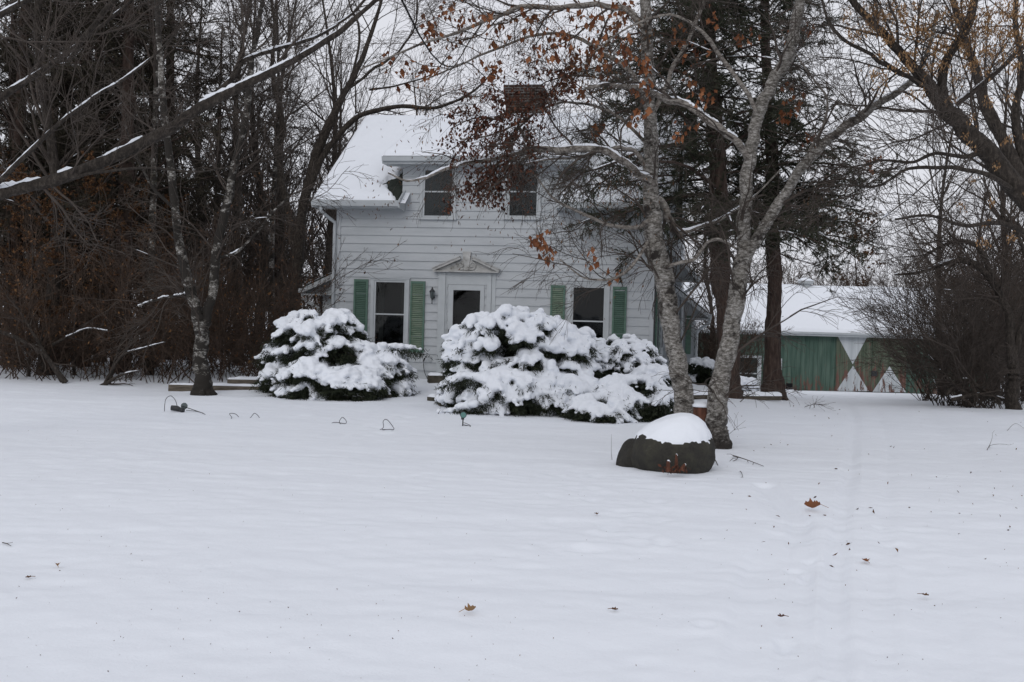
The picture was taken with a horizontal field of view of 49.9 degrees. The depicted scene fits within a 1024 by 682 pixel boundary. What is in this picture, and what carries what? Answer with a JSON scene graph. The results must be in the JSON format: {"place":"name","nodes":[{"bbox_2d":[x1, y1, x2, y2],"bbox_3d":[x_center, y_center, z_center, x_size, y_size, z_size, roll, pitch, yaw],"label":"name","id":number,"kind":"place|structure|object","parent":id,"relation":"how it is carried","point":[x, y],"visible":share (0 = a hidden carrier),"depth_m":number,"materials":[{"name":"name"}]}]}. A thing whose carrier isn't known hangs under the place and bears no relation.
{"place":"outdoors","nodes":[
{"label":"outdoors","id":0,"kind":"place"},
{"bbox_2d":[0,319,1023,681],"bbox_3d":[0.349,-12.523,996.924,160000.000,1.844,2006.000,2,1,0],"label":"ground","id":1,"kind":"structure","parent":0,"point":[124,505],"depth_m":8.03,"materials":[{"name":"white snow"}]},
{"bbox_2d":[0,143,43,367],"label":"leafy sapling","id":2,"kind":"object","parent":1,"relation":"on","point":[8,245],"visible":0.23,"depth_m":28.52,"materials":[{"name":"brown plant"}]},
{"bbox_2d":[0,285,60,382],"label":"fallen bough","id":3,"kind":"object","parent":1,"relation":"on","point":[41,347],"visible":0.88,"depth_m":24.17,"materials":[{"name":"brown wood"}]},
{"bbox_2d":[0,163,72,376],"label":"leafy sapling","id":4,"kind":"object","parent":1,"relation":"on","point":[24,198],"visible":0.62,"depth_m":25.47,"materials":[{"name":"brown plant"}]},
{"bbox_2d":[0,329,76,383],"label":"fallen bough","id":5,"kind":"object","parent":1,"relation":"on","point":[58,373],"visible":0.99,"depth_m":23.98,"materials":[{"name":"brown wood"}]},
{"bbox_2d":[0,0,78,365],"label":"pine tree","id":6,"kind":"object","parent":1,"relation":"on","point":[12,112],"visible":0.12,"depth_m":29.12,"materials":[{"name":"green plant"}]},
{"bbox_2d":[0,4,119,284],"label":"pine tree","id":7,"kind":"object","parent":1,"relation":"on","point":[34,90],"visible":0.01,"depth_m":44.82,"materials":[{"name":"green plant"}]},
{"bbox_2d":[27,151,120,374],"bbox_3d":[-10.214,-1.767,26.173,1.698,5.582,2.203,2,1,23],"label":"leafy sapling","id":8,"kind":"object","parent":1,"relation":"on","point":[90,187],"visible":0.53,"depth_m":26.08,"materials":[{"name":"brown plant"}]},
{"bbox_2d":[0,0,151,367],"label":"pine tree","id":9,"kind":"object","parent":1,"relation":"on","point":[22,130],"visible":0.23,"depth_m":28.76,"materials":[{"name":"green plant"}]},
{"bbox_2d":[0,0,157,375],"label":"bare tree","id":10,"kind":"object","parent":1,"relation":"on","point":[52,157],"visible":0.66,"depth_m":26.09,"materials":[{"name":"brown plant"}]},
{"bbox_2d":[0,0,172,363],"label":"pine tree","id":11,"kind":"object","parent":1,"relation":"on","point":[27,127],"visible":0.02,"depth_m":30.85,"materials":[{"name":"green plant"}]},
{"bbox_2d":[2,0,205,318],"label":"pine tree","id":12,"kind":"object","parent":1,"relation":"on","point":[104,124],"visible":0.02,"depth_m":37.79,"materials":[{"name":"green plant"}]},
{"bbox_2d":[0,0,210,366],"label":"pine tree","id":13,"kind":"object","parent":1,"relation":"on","point":[61,139],"visible":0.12,"depth_m":29.08,"materials":[{"name":"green plant"}]},
{"bbox_2d":[55,19,176,361],"bbox_3d":[-11.494,-7.434,32.922,4.601,16.853,4.433,2,1,31],"label":"bare tree","id":14,"kind":"object","parent":1,"relation":"on","point":[146,100],"visible":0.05,"depth_m":32.56,"materials":[{"name":"brown plant"}]},
{"bbox_2d":[93,177,153,373],"bbox_3d":[-9.553,-1.536,27.085,1.543,5.075,2.002,1,1,-26],"label":"leafy sapling","id":15,"kind":"object","parent":1,"relation":"on","point":[137,210],"visible":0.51,"depth_m":26.98,"materials":[{"name":"brown plant"}]},
{"bbox_2d":[100,361,147,385],"bbox_3d":[-8.442,0.791,24.052,1.178,0.707,0.733,2,1,18],"label":"fallen bough","id":16,"kind":"object","parent":1,"relation":"on","point":[108,382],"visible":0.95,"depth_m":23.91,"materials":[{"name":"brown plant"}]},
{"bbox_2d":[0,0,255,372],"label":"pine tree","id":17,"kind":"object","parent":1,"relation":"on","point":[129,54],"visible":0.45,"depth_m":27.82,"materials":[{"name":"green plant"}]},
{"bbox_2d":[35,0,230,366],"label":"pine tree","id":18,"kind":"object","parent":1,"relation":"on","point":[151,69],"visible":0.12,"depth_m":30.57,"materials":[{"name":"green plant"}]},
{"bbox_2d":[109,301,163,378],"bbox_3d":[-8.272,0.080,24.189,1.352,1.943,0.786,2,1,0],"label":"fallen bough","id":19,"kind":"object","parent":1,"relation":"on","point":[115,359],"visible":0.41,"depth_m":24.29,"materials":[{"name":"brown wood"}]},
{"bbox_2d":[104,318,169,381],"bbox_3d":[-8.232,0.274,23.941,1.444,1.547,0.662,2,1,0],"label":"fallen bough","id":20,"kind":"object","parent":1,"relation":"on","point":[114,366],"visible":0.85,"depth_m":23.99,"materials":[{"name":"brown wood"}]},
{"bbox_2d":[89,0,230,374],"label":"bare tree","id":21,"kind":"object","parent":1,"relation":"on","point":[154,64],"visible":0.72,"depth_m":26.82,"materials":[{"name":"brown wood"}]},
{"bbox_2d":[132,193,189,343],"bbox_3d":[-9.381,-1.487,29.021,1.492,4.906,1.936,2,1,5],"label":"leafy sapling","id":22,"kind":"object","parent":1,"relation":"on","point":[167,206],"visible":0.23,"depth_m":28.92,"materials":[{"name":"brown plant"}]},
{"bbox_2d":[69,0,272,357],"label":"pine tree","id":23,"kind":"object","parent":1,"relation":"on","point":[199,208],"visible":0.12,"depth_m":36.33,"materials":[{"name":"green plant"}]},
{"bbox_2d":[0,81,353,357],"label":"wood","id":24,"kind":"object","parent":1,"relation":"on","point":[322,244],"visible":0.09,"depth_m":38.13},
{"bbox_2d":[164,396,198,411],"bbox_3d":[-5.435,1.067,18.282,0.696,0.309,0.151,2,1,0],"label":"garden spotlight","id":25,"kind":"object","parent":1,"relation":"on","point":[183,407],"visible":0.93,"depth_m":18.27,"materials":[{"name":"black metal"}]},
{"bbox_2d":[0,170,406,383],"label":"undergrowth","id":26,"kind":"object","parent":1,"relation":"on","point":[225,334],"visible":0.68,"depth_m":25.43,"materials":[{"name":"brown plant"}]},
{"bbox_2d":[52,311,107,345],"bbox_3d":[-9.514,-0.301,24.411,1.369,0.856,0.642,2,1,0],"label":"fallen bough","id":27,"kind":"object","parent":26,"relation":"on","point":[69,336],"visible":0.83,"depth_m":24.39,"materials":[{"name":"brown plant"}]},
{"bbox_2d":[145,0,270,292],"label":"bare tree","id":28,"kind":"object","parent":1,"relation":"on","point":[198,95],"visible":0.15,"depth_m":40.11,"materials":[{"name":"brown plant"}]},
{"bbox_2d":[168,383,259,390],"bbox_3d":[-6.040,0.980,22.888,2.150,0.214,0.140,2,1,-4],"label":"timber","id":29,"kind":"object","parent":1,"relation":"on","point":[189,386],"visible":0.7,"depth_m":22.82,"materials":[{"name":"brown wood"}]},
{"bbox_2d":[59,0,373,395],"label":"birch tree","id":30,"kind":"object","parent":1,"relation":"on","point":[201,318],"visible":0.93,"depth_m":21.90,"materials":[{"name":"grey plant"}]},
{"bbox_2d":[178,22,270,306],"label":"pine tree","id":31,"kind":"object","parent":1,"relation":"on","point":[210,67],"visible":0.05,"depth_m":43.78,"materials":[{"name":"plant"}]},
{"bbox_2d":[0,0,467,282],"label":"maple tree","id":32,"kind":"object","parent":1,"relation":"on","point":[226,89],"visible":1,"depth_m":12.91,"materials":[{"name":"brown plant"}]},
{"bbox_2d":[227,376,258,383],"bbox_3d":[-5.683,0.903,24.129,1.082,0.247,0.140,1,1,-8],"label":"timber","id":33,"kind":"object","parent":1,"relation":"on","point":[243,380],"visible":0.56,"depth_m":24.04,"materials":[{"name":"brown wood"}]},
{"bbox_2d":[169,0,324,365],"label":"bare tree","id":34,"kind":"object","parent":1,"relation":"on","point":[238,181],"visible":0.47,"depth_m":32.63,"materials":[{"name":"brown plant"}]},
{"bbox_2d":[176,0,326,360],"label":"bare tree","id":35,"kind":"object","parent":1,"relation":"on","point":[260,201],"visible":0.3,"depth_m":37.10,"materials":[{"name":"brown plant"}]},
{"bbox_2d":[230,64,319,316],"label":"pine tree","id":36,"kind":"object","parent":1,"relation":"on","point":[276,241],"visible":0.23,"depth_m":40.66,"materials":[{"name":"plant"}]},
{"bbox_2d":[222,0,329,331],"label":"bare tree","id":37,"kind":"object","parent":1,"relation":"on","point":[271,238],"visible":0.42,"depth_m":33.75,"materials":[{"name":"brown plant"}]},
{"bbox_2d":[230,0,354,310],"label":"bare tree","id":38,"kind":"object","parent":1,"relation":"on","point":[294,111],"visible":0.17,"depth_m":47.68,"materials":[{"name":"brown plant"}]},
{"bbox_2d":[268,0,386,270],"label":"bare tree","id":39,"kind":"object","parent":1,"relation":"on","point":[332,84],"visible":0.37,"depth_m":39.96,"materials":[{"name":"brown plant"}]},
{"bbox_2d":[187,410,470,429],"bbox_3d":[-3.150,1.222,17.114,4.969,0.226,1.517,2,1,11],"label":"cable","id":40,"kind":"object","parent":1,"relation":"on","point":[332,422],"visible":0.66,"depth_m":17.04,"materials":[{"name":"black plastic"}]},
{"bbox_2d":[277,25,407,311],"bbox_3d":[-5.409,-4.669,36.427,4.339,11.400,3.740,2,1,-1],"label":"bare tree","id":41,"kind":"object","parent":1,"relation":"on","point":[329,235],"visible":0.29,"depth_m":35.66,"materials":[{"name":"brown plant"}]},
{"bbox_2d":[249,308,437,401],"bbox_3d":[-3.454,0.277,22.378,3.910,1.894,3.031,2,1,0],"label":"snowy evergreen","id":42,"kind":"object","parent":1,"relation":"on","point":[330,354],"visible":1,"depth_m":21.82,"materials":[{"name":"white snow"}]},
{"bbox_2d":[306,47,397,246],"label":"bare tree","id":43,"kind":"object","parent":1,"relation":"on","point":[356,110],"visible":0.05,"depth_m":51.51,"materials":[{"name":"brown plant"}]},
{"bbox_2d":[219,0,523,311],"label":"bare tree","id":44,"kind":"object","parent":1,"relation":"on","point":[319,152],"visible":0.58,"depth_m":30.85,"materials":[{"name":"brown plant"}]},
{"bbox_2d":[384,38,447,114],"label":"bare tree","id":45,"kind":"object","parent":1,"relation":"on","point":[420,98],"visible":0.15,"depth_m":60.15,"materials":[{"name":"brown plant"}]},
{"bbox_2d":[427,393,436,400],"bbox_3d":[-1.423,1.123,21.547,0.220,0.197,0.459,2,1,41],"label":"edging stone","id":46,"kind":"object","parent":1,"relation":"on","point":[430,397],"visible":0.3,"depth_m":21.38,"materials":[{"name":"white"}]},
{"bbox_2d":[427,372,445,382],"bbox_3d":[-1.713,0.867,25.247,0.430,0.287,0.220,1,1,-13],"label":"planter box","id":47,"kind":"object","parent":1,"relation":"on","point":[434,377],"visible":0.69,"depth_m":25.14,"materials":[{"name":"white"}]},
{"bbox_2d":[460,412,468,425],"bbox_3d":[-0.665,1.268,17.162,0.304,0.327,0.090,2,1,18],"label":"garden spotlight","id":48,"kind":"object","parent":1,"relation":"on","point":[463,415],"visible":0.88,"depth_m":17.16,"materials":[{"name":"green metal"}]},
{"bbox_2d":[459,604,475,611],"bbox_3d":[-0.242,1.446,5.968,0.091,0.039,0.064,2,1,0],"label":"fallen leaf","id":49,"kind":"object","parent":1,"relation":"on","point":[469,608],"visible":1,"depth_m":5.97,"materials":[{"name":"brown plant"}]},
{"bbox_2d":[480,85,501,114],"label":"bare tree","id":50,"kind":"object","parent":1,"relation":"on","point":[490,102],"depth_m":61.52,"materials":[{"name":"brown plant"}]},
{"bbox_2d":[298,79,711,378],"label":"white house","id":51,"kind":"structure","parent":1,"relation":"on","point":[428,296],"depth_m":26.08,"materials":[{"name":"white wood"}]},
{"bbox_2d":[370,277,410,349],"bbox_3d":[-2.907,-0.661,26.331,0.985,1.712,0.260,2,1,10],"label":"window","id":52,"kind":"structure","parent":51,"relation":"in","point":[405,282],"depth_m":26.31,"materials":[{"name":"white paint"}]},
{"bbox_2d":[418,166,456,219],"bbox_3d":[-1.742,-3.506,26.018,0.917,1.271,0.105,2,1,10],"label":"window","id":53,"kind":"structure","parent":51,"relation":"in","point":[428,211],"depth_m":26.06,"materials":[{"name":"white paint"}]},
{"bbox_2d":[401,0,502,92],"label":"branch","id":54,"kind":"object","parent":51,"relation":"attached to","point":[410,17],"visible":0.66,"depth_m":14.16,"materials":[{"name":"black wood"}]},
{"bbox_2d":[447,285,484,333],"bbox_3d":[-1.108,-0.283,25.937,0.871,2.077,0.070,2,1,10],"label":"door frame","id":55,"kind":"structure","parent":51,"relation":"in","point":[451,288],"depth_m":25.97,"materials":[{"name":"white paint"}]},
{"bbox_2d":[503,167,541,219],"bbox_3d":[0.266,-3.455,25.664,0.899,1.250,0.105,2,1,10],"label":"window","id":56,"kind":"structure","parent":51,"relation":"in","point":[537,204],"depth_m":25.68,"materials":[{"name":"white paint"}]},
{"bbox_2d":[567,282,609,344],"bbox_3d":[1.756,-0.507,25.430,1.008,1.691,0.105,2,1,10],"label":"window","id":57,"kind":"structure","parent":51,"relation":"in","point":[605,321],"depth_m":25.37,"materials":[{"name":"white paint"}]},
{"bbox_2d":[657,308,658,347],"bbox_3d":[3.554,-0.547,26.810,0.041,1.800,1.000,2,1,10],"label":"window","id":58,"kind":"structure","parent":51,"relation":"in","point":[658,308],"depth_m":26.71,"materials":[{"name":"white paint"}]},
{"bbox_2d":[660,327,662,351],"bbox_3d":[4.033,-0.574,29.518,0.041,1.700,0.800,2,1,10],"label":"window","id":59,"kind":"structure","parent":51,"relation":"in","point":[661,333],"depth_m":29.14,"materials":[{"name":"white paint"}]},
{"bbox_2d":[685,316,691,353],"bbox_3d":[5.069,-0.175,31.599,0.156,1.100,0.050,2,1,10],"label":"side window","id":60,"kind":"structure","parent":51,"relation":"in","point":[688,338],"depth_m":31.57,"materials":[{"name":"green paint"}]},
{"bbox_2d":[7,430,1011,676],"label":"snow litter","id":61,"kind":"object","parent":1,"relation":"on","point":[458,597],"visible":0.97,"depth_m":6.15,"materials":[{"name":"brown plant"}]},
{"bbox_2d":[434,304,610,416],"bbox_3d":[0.212,0.353,20.614,3.423,2.079,3.537,2,1,0],"label":"snowy evergreen","id":62,"kind":"object","parent":1,"relation":"on","point":[504,359],"visible":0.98,"depth_m":19.77,"materials":[{"name":"white snow"}]},
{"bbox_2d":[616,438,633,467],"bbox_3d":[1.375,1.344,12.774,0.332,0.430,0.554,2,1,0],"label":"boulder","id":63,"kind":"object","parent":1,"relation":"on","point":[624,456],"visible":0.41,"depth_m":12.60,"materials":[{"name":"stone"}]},
{"bbox_2d":[259,0,998,448],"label":"birch tree","id":64,"kind":"object","parent":1,"relation":"on","point":[711,412],"visible":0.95,"depth_m":14.97,"materials":[{"name":"grey plant"}]},
{"bbox_2d":[561,363,696,423],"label":"snowy evergreen","id":65,"kind":"object","parent":1,"relation":"on","point":[617,398],"visible":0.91,"depth_m":18.91,"materials":[{"name":"white snow"}]},
{"bbox_2d":[593,333,667,378],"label":"snowy evergreen","id":66,"kind":"object","parent":1,"relation":"on","point":[628,353],"visible":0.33,"depth_m":20.90,"materials":[{"name":"white snow"}]},
{"bbox_2d":[658,460,674,473],"bbox_3d":[1.680,1.379,11.962,0.187,0.176,0.102,2,1,0],"label":"branch stub","id":67,"kind":"object","parent":1,"relation":"on","point":[668,468],"visible":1,"depth_m":11.95,"materials":[{"name":"brown wood"}]},
{"bbox_2d":[630,413,715,473],"bbox_3d":[1.834,1.227,12.608,0.981,0.811,0.867,2,1,0],"label":"boulder","id":68,"kind":"object","parent":1,"relation":"on","point":[687,438],"visible":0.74,"depth_m":12.29,"materials":[{"name":"stone"}]},
{"bbox_2d":[662,454,684,473],"bbox_3d":[1.784,1.347,12.056,0.264,0.221,0.117,2,1,0],"label":"branch stub","id":69,"kind":"object","parent":1,"relation":"on","point":[676,462],"visible":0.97,"depth_m":12.06,"materials":[{"name":"brown wood"}]},
{"bbox_2d":[671,463,690,472],"bbox_3d":[1.843,1.390,11.986,0.211,0.110,0.127,2,1,0],"label":"branch stub","id":70,"kind":"object","parent":1,"relation":"on","point":[682,467],"visible":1,"depth_m":12.00,"materials":[{"name":"brown wood"}]},
{"bbox_2d":[693,390,707,399],"bbox_3d":[4.079,1.135,23.210,0.878,0.202,0.190,1,1,-35],"label":"log","id":71,"kind":"object","parent":1,"relation":"on","point":[699,395],"visible":0.28,"depth_m":23.04,"materials":[{"name":"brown wood"}]},
{"bbox_2d":[685,189,716,351],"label":"bare tree","id":72,"kind":"object","parent":1,"relation":"on","point":[708,290],"visible":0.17,"depth_m":46.03,"materials":[{"name":"brown plant"}]},
{"bbox_2d":[688,357,714,384],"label":"snowy evergreen","id":73,"kind":"object","parent":1,"relation":"on","point":[700,370],"visible":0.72,"depth_m":28.63,"materials":[{"name":"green plant"}]},
{"bbox_2d":[546,0,867,398],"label":"spruce tree","id":74,"kind":"object","parent":1,"relation":"on","point":[737,123],"visible":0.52,"depth_m":23.32,"materials":[{"name":"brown wood"}]},
{"bbox_2d":[694,308,755,359],"bbox_3d":[5.886,0.234,33.012,2.432,2.511,2.279,2,1,30],"label":"leafless bush","id":75,"kind":"object","parent":1,"relation":"on","point":[701,355],"visible":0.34,"depth_m":32.87,"materials":[{"name":"brown plant"}]},
{"bbox_2d":[696,311,793,377],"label":"leafless bush","id":76,"kind":"object","parent":1,"relation":"on","point":[750,359],"visible":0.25,"depth_m":43.71,"materials":[{"name":"brown plant"}]},
{"bbox_2d":[730,454,762,465],"bbox_3d":[2.722,1.486,13.476,0.353,0.227,1.056,1,1,-8],"label":"fallen twig","id":77,"kind":"object","parent":1,"relation":"on","point":[743,458],"visible":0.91,"depth_m":13.48,"materials":[{"name":"brown wood"}]},
{"bbox_2d":[740,376,759,390],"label":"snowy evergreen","id":78,"kind":"object","parent":1,"relation":"on","point":[745,380],"visible":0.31,"depth_m":41.68,"materials":[{"name":"snow"}]},
{"bbox_2d":[743,391,781,400],"bbox_3d":[5.371,1.206,24.129,1.220,0.202,0.190,1,1,-21],"label":"log","id":79,"kind":"object","parent":1,"relation":"on","point":[768,396],"visible":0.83,"depth_m":24.13,"materials":[{"name":"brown wood"}]},
{"bbox_2d":[658,0,904,400],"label":"spruce tree","id":80,"kind":"object","parent":1,"relation":"on","point":[772,358],"visible":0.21,"depth_m":25.68,"materials":[{"name":"green wood"}]},
{"bbox_2d":[804,498,828,507],"bbox_3d":[2.706,1.447,9.814,0.208,0.084,0.121,1,1,-27],"label":"fallen leaf","id":81,"kind":"object","parent":1,"relation":"on","point":[811,503],"visible":1,"depth_m":9.79,"materials":[{"name":"orange plant"}]},
{"bbox_2d":[804,399,835,410],"bbox_3d":[6.263,1.317,22.850,0.509,0.403,1.005,1,1,-29],"label":"fallen twig","id":82,"kind":"object","parent":1,"relation":"on","point":[819,404],"visible":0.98,"depth_m":22.69,"materials":[{"name":"brown wood"}]},
{"bbox_2d":[684,277,988,394],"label":"green barn","id":83,"kind":"structure","parent":1,"relation":"on","point":[831,346],"depth_m":55.02,"materials":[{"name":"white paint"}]},
{"bbox_2d":[739,355,761,387],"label":"window","id":84,"kind":"structure","parent":83,"relation":"in","point":[755,373],"depth_m":55.13,"materials":[{"name":"white paint"}]},
{"bbox_2d":[835,337,871,390],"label":"barn door","id":85,"kind":"structure","parent":83,"relation":"in","point":[851,348],"depth_m":54.85,"materials":[{"name":"white paint"}]},
{"bbox_2d":[871,338,906,391],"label":"barn door","id":86,"kind":"structure","parent":83,"relation":"in","point":[881,381],"depth_m":54.77,"materials":[{"name":"white paint"}]},
{"bbox_2d":[684,246,1000,286],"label":"wood","id":87,"kind":"object","parent":1,"relation":"on","point":[790,281],"visible":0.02,"depth_m":77.44,"materials":[{"name":"grey plant"}]},
{"bbox_2d":[824,208,880,286],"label":"leafy sapling","id":88,"kind":"object","parent":1,"relation":"on","point":[864,249],"visible":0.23,"depth_m":78.15,"materials":[{"name":"brown plant"}]},
{"bbox_2d":[726,405,1021,566],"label":"snow litter","id":89,"kind":"object","parent":1,"relation":"on","point":[869,507],"visible":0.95,"depth_m":9.87,"materials":[{"name":"brown plant"}]},
{"bbox_2d":[756,0,1023,292],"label":"maple tree","id":90,"kind":"object","parent":1,"relation":"on","point":[1002,172],"visible":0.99,"depth_m":13.72,"materials":[{"name":"brown plant"}]},
{"bbox_2d":[797,196,1023,407],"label":"leafless bush","id":91,"kind":"object","parent":1,"relation":"on","point":[910,368],"visible":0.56,"depth_m":26.71,"materials":[{"name":"brown plant"}]},
{"bbox_2d":[827,218,1023,408],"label":"leafless bush","id":92,"kind":"object","parent":1,"relation":"on","point":[1002,369],"visible":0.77,"depth_m":25.68,"materials":[{"name":"brown plant"}]},
{"bbox_2d":[849,275,1003,400],"bbox_3d":[12.027,-0.148,31.063,4.508,3.916,4.983,2,1,31],"label":"leafless bush","id":93,"kind":"object","parent":1,"relation":"on","point":[926,397],"visible":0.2,"depth_m":31.02,"materials":[{"name":"brown plant"}]},
{"bbox_2d":[839,0,1023,193],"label":"bare tree","id":94,"kind":"object","parent":1,"relation":"on","point":[1013,155],"visible":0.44,"depth_m":18.88,"materials":[{"name":"brown plant"}]},
{"bbox_2d":[881,38,993,393],"bbox_3d":[15.440,-4.275,39.620,3.555,13.023,3.426,2,1,-5],"label":"bare tree","id":95,"kind":"object","parent":1,"relation":"on","point":[945,171],"visible":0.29,"depth_m":39.88,"materials":[{"name":"brown plant"}]},
{"bbox_2d":[857,191,1023,409],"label":"bent tree","id":96,"kind":"object","parent":1,"relation":"on","point":[1010,401],"visible":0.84,"depth_m":24.91,"materials":[{"name":"brown plant"}]},
{"bbox_2d":[862,182,1023,398],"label":"undergrowth","id":97,"kind":"object","parent":1,"relation":"on","point":[1005,266],"visible":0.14,"depth_m":32.12,"materials":[{"name":"brown plant"}]},
{"bbox_2d":[869,228,1023,404],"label":"leafless bush","id":98,"kind":"object","parent":1,"relation":"on","point":[1010,303],"visible":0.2,"depth_m":28.38,"materials":[{"name":"brown plant"}]},
{"bbox_2d":[921,345,1004,408],"bbox_3d":[10.600,1.013,25.409,2.275,1.824,1.235,2,1,0],"label":"brush pile","id":99,"kind":"object","parent":1,"relation":"on","point":[974,396],"visible":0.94,"depth_m":25.37,"materials":[{"name":"brown plant"}]},
{"bbox_2d":[929,23,1023,392],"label":"bare tree","id":100,"kind":"object","parent":1,"relation":"on","point":[988,194],"visible":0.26,"depth_m":34.06,"materials":[{"name":"brown plant"}]},
{"bbox_2d":[933,0,1023,401],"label":"bare tree","id":101,"kind":"object","parent":1,"relation":"on","point":[1022,122],"visible":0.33,"depth_m":30.49,"materials":[{"name":"brown plant"}]},
{"bbox_2d":[956,125,1021,286],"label":"bare tree","id":102,"kind":"object","parent":1,"relation":"on","point":[986,201],"visible":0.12,"depth_m":59.69,"materials":[{"name":"brown plant"}]},
{"bbox_2d":[0,0,1023,317],"label":"sky","id":103,"kind":"structure","parent":0,"point":[383,22],"materials":[{"name":"white"}]}
]}

